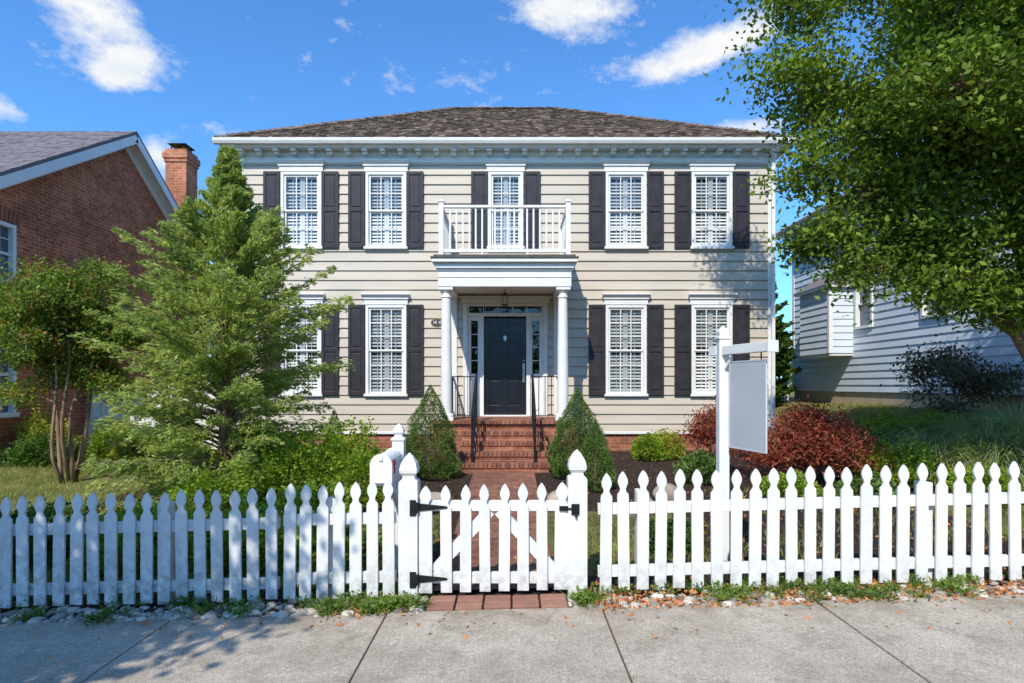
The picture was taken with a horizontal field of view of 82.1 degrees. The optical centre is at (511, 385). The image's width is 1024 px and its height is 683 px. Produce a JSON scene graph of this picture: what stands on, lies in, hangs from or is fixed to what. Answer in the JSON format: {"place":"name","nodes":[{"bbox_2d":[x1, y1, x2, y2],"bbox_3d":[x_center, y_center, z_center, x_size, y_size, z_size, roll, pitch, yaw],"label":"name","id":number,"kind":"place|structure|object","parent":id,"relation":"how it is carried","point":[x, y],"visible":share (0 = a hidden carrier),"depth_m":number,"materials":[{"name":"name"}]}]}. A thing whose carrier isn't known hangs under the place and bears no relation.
{"place":"outdoors","nodes":[
{"label":"outdoors","id":0,"kind":"place"},
{"bbox_2d":[0,0,922,385],"label":"sky","id":1,"kind":"structure","parent":0,"point":[190,72],"materials":[{"name":"blue"}]},
{"bbox_2d":[433,471,553,590],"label":"brick path","id":2,"kind":"structure","parent":0,"point":[494,482],"depth_m":6.66,"materials":[{"name":"red brick"}]},
{"bbox_2d":[482,415,527,415],"bbox_3d":[-0.145,0.634,12.265,0.950,0.027,0.130,0,0,0],"label":"door sill","id":3,"kind":"structure","parent":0,"point":[504,415],"depth_m":12.20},
{"bbox_2d":[0,595,1023,682],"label":"sidewalk","id":4,"kind":"structure","parent":0,"point":[850,642],"depth_m":3.59,"materials":[{"name":"concrete"}]},
{"bbox_2d":[349,610,631,682],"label":"sidewalk joints","id":5,"kind":"object","parent":4,"relation":"on","point":[604,616],"visible":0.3,"depth_m":3.59,"materials":[{"name":"grey concrete"}]},
{"bbox_2d":[0,386,1023,623],"bbox_3d":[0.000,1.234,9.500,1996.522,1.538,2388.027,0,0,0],"label":"ground","id":6,"kind":"structure","parent":0,"point":[548,480],"depth_m":6.86,"materials":[{"name":"soil"}]},
{"bbox_2d":[0,427,79,466],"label":"boxwood shrub","id":7,"kind":"object","parent":6,"relation":"on","point":[24,453],"visible":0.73,"depth_m":10.67,"materials":[{"name":"green plant"}]},
{"bbox_2d":[5,403,89,459],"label":"golden shrub","id":8,"kind":"object","parent":6,"relation":"on","point":[40,424],"visible":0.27,"depth_m":11.37,"materials":[{"name":"green plant"}]},
{"bbox_2d":[0,498,99,573],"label":"boxwood shrub","id":9,"kind":"object","parent":6,"relation":"on","point":[49,512],"visible":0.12,"depth_m":5.79,"materials":[{"name":"green plant"}]},
{"bbox_2d":[0,250,161,483],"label":"crape myrtle tree","id":10,"kind":"object","parent":6,"relation":"on","point":[32,320],"visible":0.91,"depth_m":9.04,"materials":[{"name":"green plant"}]},
{"bbox_2d":[0,149,205,463],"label":"walls","id":11,"kind":"structure","parent":6,"relation":"on","point":[71,211],"depth_m":13.13,"materials":[{"name":"red brick"}]},
{"bbox_2d":[0,221,19,417],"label":"window frames","id":12,"kind":"structure","parent":11,"relation":"attached to","point":[11,253],"depth_m":11.28,"materials":[{"name":"white wood"}]},
{"bbox_2d":[0,226,7,412],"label":"window glass","id":13,"kind":"object","parent":12,"relation":"in","point":[4,242],"visible":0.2,"depth_m":11.18,"materials":[{"name":"glass"}]},
{"bbox_2d":[0,205,21,227],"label":"brick arches","id":14,"kind":"structure","parent":11,"relation":"attached to","point":[10,216],"depth_m":11.22,"materials":[{"name":"red brick"}]},
{"bbox_2d":[0,131,179,209],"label":"roof","id":15,"kind":"structure","parent":11,"relation":"on","point":[20,150],"depth_m":13.07,"materials":[{"name":"tile"}]},
{"bbox_2d":[0,135,206,262],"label":"rake trim","id":16,"kind":"structure","parent":15,"relation":"attached to","point":[137,153],"depth_m":14.18,"materials":[{"name":"white paint"}]},
{"bbox_2d":[83,414,143,458],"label":"golden shrub","id":17,"kind":"object","parent":6,"relation":"on","point":[100,446],"visible":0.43,"depth_m":11.56,"materials":[{"name":"green plant"}]},
{"bbox_2d":[66,498,194,578],"bbox_3d":[-3.547,1.432,5.609,1.087,0.656,1.377,0,0,-28],"label":"boxwood shrub","id":18,"kind":"object","parent":6,"relation":"on","point":[137,511],"visible":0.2,"depth_m":5.30,"materials":[{"name":"green plant"}]},
{"bbox_2d":[110,422,157,459],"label":"golden shrub","id":19,"kind":"object","parent":6,"relation":"on","point":[119,450],"visible":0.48,"depth_m":11.29,"materials":[{"name":"green plant"}]},
{"bbox_2d":[88,386,235,451],"bbox_3d":[-7.612,0.870,13.180,3.775,1.700,0.160,0,0,0],"label":"board fence","id":20,"kind":"object","parent":6,"relation":"on","point":[98,412],"visible":0.04,"depth_m":13.20,"materials":[{"name":"paint"}]},
{"bbox_2d":[162,149,199,392],"bbox_3d":[-9.670,-2.440,17.200,0.720,8.720,0.720,0,0,0],"label":"chimney","id":21,"kind":"object","parent":6,"relation":"on","point":[182,166],"visible":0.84,"depth_m":16.90,"materials":[{"name":"brick"}]},
{"bbox_2d":[167,143,194,151],"bbox_3d":[-9.670,-6.930,17.200,0.520,0.260,0.540,0,0,0],"label":"chimney cap","id":22,"kind":"object","parent":21,"relation":"on","point":[181,146],"visible":0.71,"depth_m":17.13,"materials":[{"name":"grey metal"}]},
{"bbox_2d":[66,144,355,515],"bbox_3d":[-3.875,-0.736,7.996,3.402,4.925,3.608,0,0,0],"label":"cedar tree","id":23,"kind":"object","parent":6,"relation":"on","point":[230,238],"visible":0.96,"depth_m":7.49,"materials":[{"name":"green plant"}]},
{"bbox_2d":[167,457,265,533],"bbox_3d":[-3.429,1.260,6.809,0.949,0.884,1.226,0,0,0],"label":"euonymus shrub","id":24,"kind":"object","parent":6,"relation":"on","point":[211,485],"visible":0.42,"depth_m":6.74,"materials":[{"name":"green plant"}]},
{"bbox_2d":[188,488,299,576],"bbox_3d":[-2.510,1.361,5.527,1.312,0.744,0.967,0,0,39],"label":"boxwood shrub","id":25,"kind":"object","parent":6,"relation":"on","point":[262,532],"visible":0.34,"depth_m":5.29,"materials":[{"name":"green plant"}]},
{"bbox_2d":[245,425,341,509],"bbox_3d":[-2.851,1.063,7.685,1.423,1.126,1.136,0,0,35],"label":"euonymus shrub","id":26,"kind":"object","parent":6,"relation":"on","point":[283,464],"visible":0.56,"depth_m":7.46,"materials":[{"name":"green plant"}]},
{"bbox_2d":[260,473,352,535],"bbox_3d":[-2.193,1.332,6.612,0.861,0.702,1.151,0,0,39],"label":"euonymus shrub","id":27,"kind":"object","parent":6,"relation":"on","point":[314,501],"visible":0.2,"depth_m":6.53,"materials":[{"name":"green plant"}]},
{"bbox_2d":[320,409,348,478],"bbox_3d":[-2.715,0.942,9.003,0.707,1.177,0.566,0,0,0],"label":"dwarf spruce","id":28,"kind":"object","parent":6,"relation":"on","point":[335,418],"visible":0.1,"depth_m":8.97,"materials":[{"name":"green plant"}]},
{"bbox_2d":[296,507,381,571],"bbox_3d":[-1.586,1.406,5.505,0.818,0.605,0.978,0,0,0],"label":"boxwood shrub","id":29,"kind":"object","parent":6,"relation":"on","point":[314,543],"visible":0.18,"depth_m":5.37,"materials":[{"name":"green plant"}]},
{"bbox_2d":[303,414,381,501],"bbox_3d":[-2.253,0.968,7.929,1.080,1.260,1.370,0,0,-17],"label":"euonymus shrub","id":30,"kind":"object","parent":6,"relation":"on","point":[340,454],"visible":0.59,"depth_m":7.75,"materials":[{"name":"green plant"}]},
{"bbox_2d":[341,444,391,508],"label":"euonymus shrub","id":31,"kind":"object","parent":6,"relation":"on","point":[352,480],"visible":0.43,"depth_m":7.39,"materials":[{"name":"green plant"}]},
{"bbox_2d":[370,424,406,573],"bbox_3d":[-1.013,1.077,4.857,0.177,1.485,0.645,0,0,0],"label":"mailbox","id":32,"kind":"object","parent":6,"relation":"on","point":[385,466],"visible":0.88,"depth_m":4.80,"materials":[{"name":"white paint"}]},
{"bbox_2d":[404,384,463,479],"bbox_3d":[-1.269,0.738,9.283,1.026,1.512,1.297,0,0,0],"label":"dwarf spruce","id":33,"kind":"object","parent":6,"relation":"on","point":[445,446],"visible":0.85,"depth_m":9.16,"materials":[{"name":"green plant"}]},
{"bbox_2d":[431,492,451,513],"bbox_3d":[-1.006,1.474,7.314,0.524,0.292,0.388,0,0,-30],"label":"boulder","id":34,"kind":"object","parent":6,"relation":"on","point":[436,495],"visible":0.13,"depth_m":7.20,"materials":[{"name":"beige stone"}]},
{"bbox_2d":[426,593,567,610],"bbox_3d":[-0.106,1.637,4.367,1.027,0.098,0.255,0,0,0],"label":"brick threshold","id":35,"kind":"object","parent":6,"relation":"on","point":[470,602],"visible":0.67,"depth_m":4.33,"materials":[{"name":"red brick"}]},
{"bbox_2d":[206,338,793,391],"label":"distant trees","id":36,"kind":"object","parent":6,"relation":"on","point":[790,380],"depth_m":46.18,"materials":[{"name":"green plant"}]},
{"bbox_2d":[240,434,767,452],"bbox_3d":[-0.130,1.512,16.500,11.140,1.015,8.360,0,0,0],"label":"foundation","id":37,"kind":"object","parent":6,"relation":"on","point":[619,442],"depth_m":12.32,"materials":[{"name":"red brick"}]},
{"bbox_2d":[243,163,767,430],"bbox_3d":[-0.130,-1.940,16.496,11.206,5.880,8.454,0,0,0],"label":"siding","id":38,"kind":"object","parent":37,"relation":"on","point":[668,276],"visible":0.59,"depth_m":12.28,"materials":[{"name":"beige wood"}]},
{"bbox_2d":[431,319,440,325],"bbox_3d":[-1.570,-1.310,12.261,0.250,0.150,0.038,0,0,0],"label":"number plaque","id":39,"kind":"object","parent":38,"relation":"attached to","point":[435,322],"visible":0.92,"depth_m":12.25,"materials":[{"name":"metal"}]},
{"bbox_2d":[219,145,789,433],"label":"trim","id":40,"kind":"structure","parent":38,"relation":"attached to","point":[481,153],"depth_m":12.23,"materials":[{"name":"white paint"}]},
{"bbox_2d":[214,106,793,137],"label":"roof","id":41,"kind":"structure","parent":40,"relation":"on","point":[508,121],"depth_m":13.33,"materials":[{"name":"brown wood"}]},
{"bbox_2d":[212,137,796,439],"bbox_3d":[-0.130,-1.839,12.068,11.880,6.361,0.355,0,0,0],"label":"gutter","id":42,"kind":"object","parent":40,"relation":"attached to","point":[232,141],"visible":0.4,"depth_m":11.91,"materials":[{"name":"white paint"}]},
{"bbox_2d":[275,159,737,395],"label":"window frames","id":43,"kind":"structure","parent":40,"relation":"attached to","point":[509,168],"depth_m":12.25,"materials":[{"name":"white wood"}]},
{"bbox_2d":[263,171,749,394],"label":"shutters","id":44,"kind":"object","parent":43,"relation":"attached to","point":[479,196],"visible":0.84,"depth_m":12.23,"materials":[{"name":"paint"}]},
{"bbox_2d":[286,177,726,391],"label":"interior shutters","id":45,"kind":"object","parent":43,"relation":"attached to","point":[625,329],"visible":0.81,"depth_m":12.35,"materials":[{"name":"white wood"}]},
{"bbox_2d":[287,179,725,387],"bbox_3d":[-0.130,-1.890,12.955,10.960,5.780,1.190,0,0,0],"label":"interior","id":46,"kind":"object","parent":40,"relation":"attached to","point":[474,343],"visible":0.05,"depth_m":13.50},
{"bbox_2d":[433,423,575,473],"bbox_3d":[-0.140,1.255,10.908,2.620,1.130,2.775,0,0,0],"label":"porch base","id":47,"kind":"object","parent":6,"relation":"on","point":[549,428],"visible":0.17,"depth_m":10.42,"materials":[{"name":"red brick"}]},
{"bbox_2d":[429,416,575,467],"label":"porch steps","id":48,"kind":"structure","parent":47,"relation":"on","point":[505,419],"depth_m":10.10,"materials":[{"name":"red brick"}]},
{"bbox_2d":[438,287,569,420],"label":"columns","id":49,"kind":"structure","parent":47,"relation":"on","point":[449,340],"depth_m":10.85,"materials":[{"name":"white paint"}]},
{"bbox_2d":[431,258,577,297],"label":"porch entablature","id":50,"kind":"structure","parent":49,"relation":"on","point":[500,275],"depth_m":10.78,"materials":[{"name":"white paint"}]},
{"bbox_2d":[430,254,578,257],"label":"balcony deck","id":51,"kind":"structure","parent":50,"relation":"on","point":[504,256],"depth_m":10.64,"materials":[{"name":"white wood"}]},
{"bbox_2d":[501,289,508,305],"bbox_3d":[-0.140,-1.720,11.500,0.150,0.320,0.131,0,0,0],"label":"porch lantern","id":52,"kind":"object","parent":50,"relation":"hanging from","point":[506,295],"visible":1,"depth_m":11.50,"materials":[{"name":"black metal"}]},
{"bbox_2d":[438,199,571,253],"bbox_3d":[-0.135,-2.900,11.500,2.450,1.040,1.520,0,0,0],"label":"balcony railing","id":53,"kind":"object","parent":50,"relation":"on","point":[445,235],"visible":0.87,"depth_m":10.78,"materials":[{"name":"white wood"}]},
{"bbox_2d":[452,374,557,462],"bbox_3d":[-0.138,0.555,10.924,2.204,1.530,2.652,0,0,0],"label":"iron railing","id":54,"kind":"object","parent":47,"relation":"on","point":[474,413],"visible":0.59,"depth_m":10.53,"materials":[{"name":"black metal"}]},
{"bbox_2d":[459,296,551,415],"bbox_3d":[-0.140,-0.600,12.265,1.920,2.500,0.190,0,0,0],"label":"door surround","id":55,"kind":"object","parent":47,"relation":"on","point":[542,302],"visible":0.96,"depth_m":12.26,"materials":[{"name":"white wood"}]},
{"bbox_2d":[484,318,525,414],"bbox_3d":[-0.145,-0.395,12.355,0.886,2.030,0.050,0,0,0],"label":"front door","id":56,"kind":"structure","parent":55,"relation":"attached to","point":[504,389],"depth_m":12.33,"materials":[{"name":"paint"}]},
{"bbox_2d":[503,336,524,381],"bbox_3d":[0.046,-0.550,12.295,0.458,0.980,0.070,0,0,0],"label":"door hardware","id":57,"kind":"object","parent":56,"relation":"attached to","point":[504,337],"depth_m":12.30,"materials":[{"name":"silver metal"}]},
{"bbox_2d":[0,449,1023,607],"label":"picket fence","id":58,"kind":"object","parent":6,"relation":"on","point":[566,569],"visible":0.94,"depth_m":4.48,"materials":[{"name":"paint"}]},
{"bbox_2d":[0,567,1023,627],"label":"weeds","id":59,"kind":"object","parent":6,"relation":"on","point":[585,596],"visible":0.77,"depth_m":4.33,"materials":[{"name":"green plant"}]},
{"bbox_2d":[0,580,1023,623],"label":"pebble edging","id":60,"kind":"object","parent":6,"relation":"on","point":[64,615],"visible":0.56,"depth_m":4.27,"materials":[{"name":"beige gravel"}]},
{"bbox_2d":[13,488,1023,657],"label":"fallen leaves","id":61,"kind":"object","parent":6,"relation":"on","point":[691,592],"visible":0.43,"depth_m":4.28,"materials":[{"name":"orange plant"}]},
{"bbox_2d":[546,490,566,499],"bbox_3d":[0.661,1.445,7.383,0.380,0.287,0.505,0,0,39],"label":"boulder","id":62,"kind":"object","parent":6,"relation":"on","point":[552,495],"visible":0.11,"depth_m":7.25,"materials":[{"name":"beige stone"}]},
{"bbox_2d":[546,388,605,479],"bbox_3d":[1.022,0.752,9.116,1.030,1.434,1.251,0,0,0],"label":"dwarf spruce","id":63,"kind":"object","parent":6,"relation":"on","point":[559,456],"visible":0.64,"depth_m":9.01,"materials":[{"name":"green plant"}]},
{"bbox_2d":[579,419,615,491],"bbox_3d":[1.151,0.990,8.206,0.658,1.043,0.690,0,0,0],"label":"dwarf spruce","id":64,"kind":"object","parent":6,"relation":"on","point":[595,469],"visible":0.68,"depth_m":8.11,"materials":[{"name":"green plant"}]},
{"bbox_2d":[243,451,1023,577],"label":"mulch chips","id":65,"kind":"object","parent":6,"relation":"on","point":[821,511],"visible":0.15,"depth_m":6.82,"materials":[{"name":"brown wood"}]},
{"bbox_2d":[629,430,672,460],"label":"golden shrub","id":66,"kind":"object","parent":6,"relation":"on","point":[641,448],"visible":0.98,"depth_m":10.68,"materials":[{"name":"green plant"}]},
{"bbox_2d":[652,483,676,500],"bbox_3d":[2.004,1.415,7.616,0.362,0.286,0.306,0,0,0],"label":"boulder","id":67,"kind":"object","parent":6,"relation":"on","point":[670,489],"visible":0.32,"depth_m":7.50,"materials":[{"name":"beige stone"}]},
{"bbox_2d":[633,513,704,555],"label":"boxwood shrub","id":68,"kind":"object","parent":6,"relation":"on","point":[669,535],"visible":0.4,"depth_m":5.44,"materials":[{"name":"green plant"}]},
{"bbox_2d":[651,427,686,458],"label":"golden shrub","id":69,"kind":"object","parent":6,"relation":"on","point":[676,450],"visible":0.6,"depth_m":10.96,"materials":[{"name":"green plant"}]},
{"bbox_2d":[672,447,730,483],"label":"boxwood shrub","id":70,"kind":"object","parent":6,"relation":"on","point":[704,465],"visible":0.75,"depth_m":8.43,"materials":[{"name":"green plant"}]},
{"bbox_2d":[670,395,756,460],"bbox_3d":[3.141,0.756,9.002,1.451,1.241,1.547,0,0,0],"label":"japanese maple","id":71,"kind":"object","parent":6,"relation":"on","point":[704,431],"visible":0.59,"depth_m":8.93,"materials":[{"name":"red plant"}]},
{"bbox_2d":[709,326,778,560],"bbox_3d":[1.957,0.642,5.046,0.132,2.355,0.842,0,0,-13],"label":"yard sign","id":72,"kind":"object","parent":6,"relation":"on","point":[741,405],"visible":0.97,"depth_m":5.08,"materials":[{"name":"white paint"}]},
{"bbox_2d":[775,375,788,399],"bbox_3d":[7.150,0.398,18.015,2.625,1.791,0.070,0,0,0],"label":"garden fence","id":73,"kind":"object","parent":6,"relation":"on","point":[787,395],"visible":0.01,"depth_m":17.98,"materials":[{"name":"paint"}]},
{"bbox_2d":[775,274,803,406],"bbox_3d":[7.510,-1.444,17.245,1.944,4.483,1.947,0,0,34],"label":"arborvitae tree","id":74,"kind":"object","parent":6,"relation":"on","point":[783,365],"visible":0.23,"depth_m":16.85,"materials":[{"name":"green plant"}]},
{"bbox_2d":[759,469,822,497],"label":"boxwood shrub","id":75,"kind":"object","parent":6,"relation":"on","point":[800,484],"visible":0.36,"depth_m":7.23,"materials":[{"name":"green plant"}]},
{"bbox_2d":[604,585,1023,607],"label":"fallen leaves","id":76,"kind":"object","parent":6,"relation":"on","point":[679,602],"visible":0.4,"depth_m":4.25,"materials":[{"name":"brown plant"}]},
{"bbox_2d":[734,395,904,483],"bbox_3d":[4.309,0.805,8.373,2.202,1.364,1.846,0,0,18],"label":"japanese maple","id":77,"kind":"object","parent":6,"relation":"on","point":[812,436],"visible":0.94,"depth_m":8.01,"materials":[{"name":"red plant"}]},
{"bbox_2d":[816,422,902,466],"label":"golden shrub","id":78,"kind":"object","parent":6,"relation":"on","point":[877,434],"visible":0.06,"depth_m":9.29,"materials":[{"name":"green plant"}]},
{"bbox_2d":[697,0,1023,360],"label":"crape myrtle tree","id":79,"kind":"object","parent":6,"relation":"on","point":[956,105],"visible":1,"depth_m":6.35,"materials":[{"name":"green plant"}]},
{"bbox_2d":[833,472,896,507],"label":"boxwood shrub","id":80,"kind":"object","parent":6,"relation":"on","point":[856,484],"visible":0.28,"depth_m":7.06,"materials":[{"name":"green plant"}]},
{"bbox_2d":[853,406,910,441],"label":"golden shrub","id":81,"kind":"object","parent":6,"relation":"on","point":[883,420],"visible":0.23,"depth_m":10.00,"materials":[{"name":"green plant"}]},
{"bbox_2d":[850,435,939,489],"bbox_3d":[5.215,1.048,8.005,1.195,0.783,0.955,0,0,0],"label":"golden shrub","id":82,"kind":"object","parent":6,"relation":"on","point":[912,454],"visible":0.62,"depth_m":7.83,"materials":[{"name":"green plant"}]},
{"bbox_2d":[794,391,1023,419],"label":"foundation","id":83,"kind":"object","parent":6,"relation":"on","point":[884,398],"depth_m":13.26,"materials":[{"name":"beige concrete"}]},
{"bbox_2d":[776,154,954,386],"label":"trim","id":84,"kind":"structure","parent":83,"relation":"on","point":[830,353],"depth_m":14.61,"materials":[{"name":"white paint"}]},
{"bbox_2d":[860,284,950,325],"bbox_3d":[8.560,-2.130,12.850,0.020,1.500,3.300,0,0,0],"label":"window glass","id":85,"kind":"object","parent":84,"relation":"attached to","point":[864,315],"visible":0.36,"depth_m":14.21,"materials":[{"name":"grey glass"}]},
{"bbox_2d":[794,174,1023,394],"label":"siding","id":86,"kind":"object","parent":83,"relation":"on","point":[876,349],"visible":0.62,"depth_m":13.73,"materials":[{"name":"wood"}]},
{"bbox_2d":[777,192,849,293],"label":"roof","id":87,"kind":"structure","parent":86,"relation":"on","point":[820,282],"depth_m":15.70,"materials":[{"name":"concrete"}]},
{"bbox_2d":[884,407,986,445],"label":"boxwood shrub","id":88,"kind":"object","parent":6,"relation":"on","point":[921,422],"visible":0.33,"depth_m":9.42,"materials":[{"name":"green plant"}]},
{"bbox_2d":[880,334,1023,424],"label":"smoke bush","id":89,"kind":"object","parent":6,"relation":"on","point":[964,374],"visible":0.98,"depth_m":9.83,"materials":[{"name":"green plant"}]},
{"bbox_2d":[886,410,1023,478],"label":"fountain grass","id":90,"kind":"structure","parent":6,"relation":"on","point":[988,439],"depth_m":8.07,"materials":[{"name":"green plant"}]},
{"bbox_2d":[914,396,1023,453],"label":"fountain grass","id":91,"kind":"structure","parent":6,"relation":"on","point":[1016,417],"depth_m":8.48,"materials":[{"name":"green plant"}]},
{"bbox_2d":[921,435,1023,485],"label":"fountain grass","id":92,"kind":"object","parent":6,"relation":"on","point":[1021,476],"depth_m":7.42,"materials":[{"name":"green plant"}]},
{"bbox_2d":[935,439,1013,473],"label":"golden shrub","id":93,"kind":"object","parent":6,"relation":"on","point":[967,452],"visible":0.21,"depth_m":7.65,"materials":[{"name":"green plant"}]},
{"bbox_2d":[945,459,1023,507],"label":"golden shrub","id":94,"kind":"object","parent":6,"relation":"on","point":[969,480],"visible":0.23,"depth_m":6.95,"materials":[{"name":"green plant"}]},
{"bbox_2d":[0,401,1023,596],"bbox_3d":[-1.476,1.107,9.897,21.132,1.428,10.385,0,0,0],"label":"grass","id":95,"kind":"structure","parent":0,"point":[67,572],"depth_m":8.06,"materials":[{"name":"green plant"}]},
{"bbox_2d":[817,440,934,481],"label":"fountain grass","id":96,"kind":"object","parent":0,"point":[862,451],"depth_m":8.88,"materials":[{"name":"green plant"}]},
{"bbox_2d":[832,423,1022,486],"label":"fountain grass","id":97,"kind":"object","parent":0,"point":[940,440],"depth_m":8.18,"materials":[{"name":"green plant"}]},
{"bbox_2d":[944,417,1023,482],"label":"fountain grass","id":98,"kind":"object","parent":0,"point":[1020,443],"depth_m":7.64,"materials":[{"name":"green plant"}]}
]}

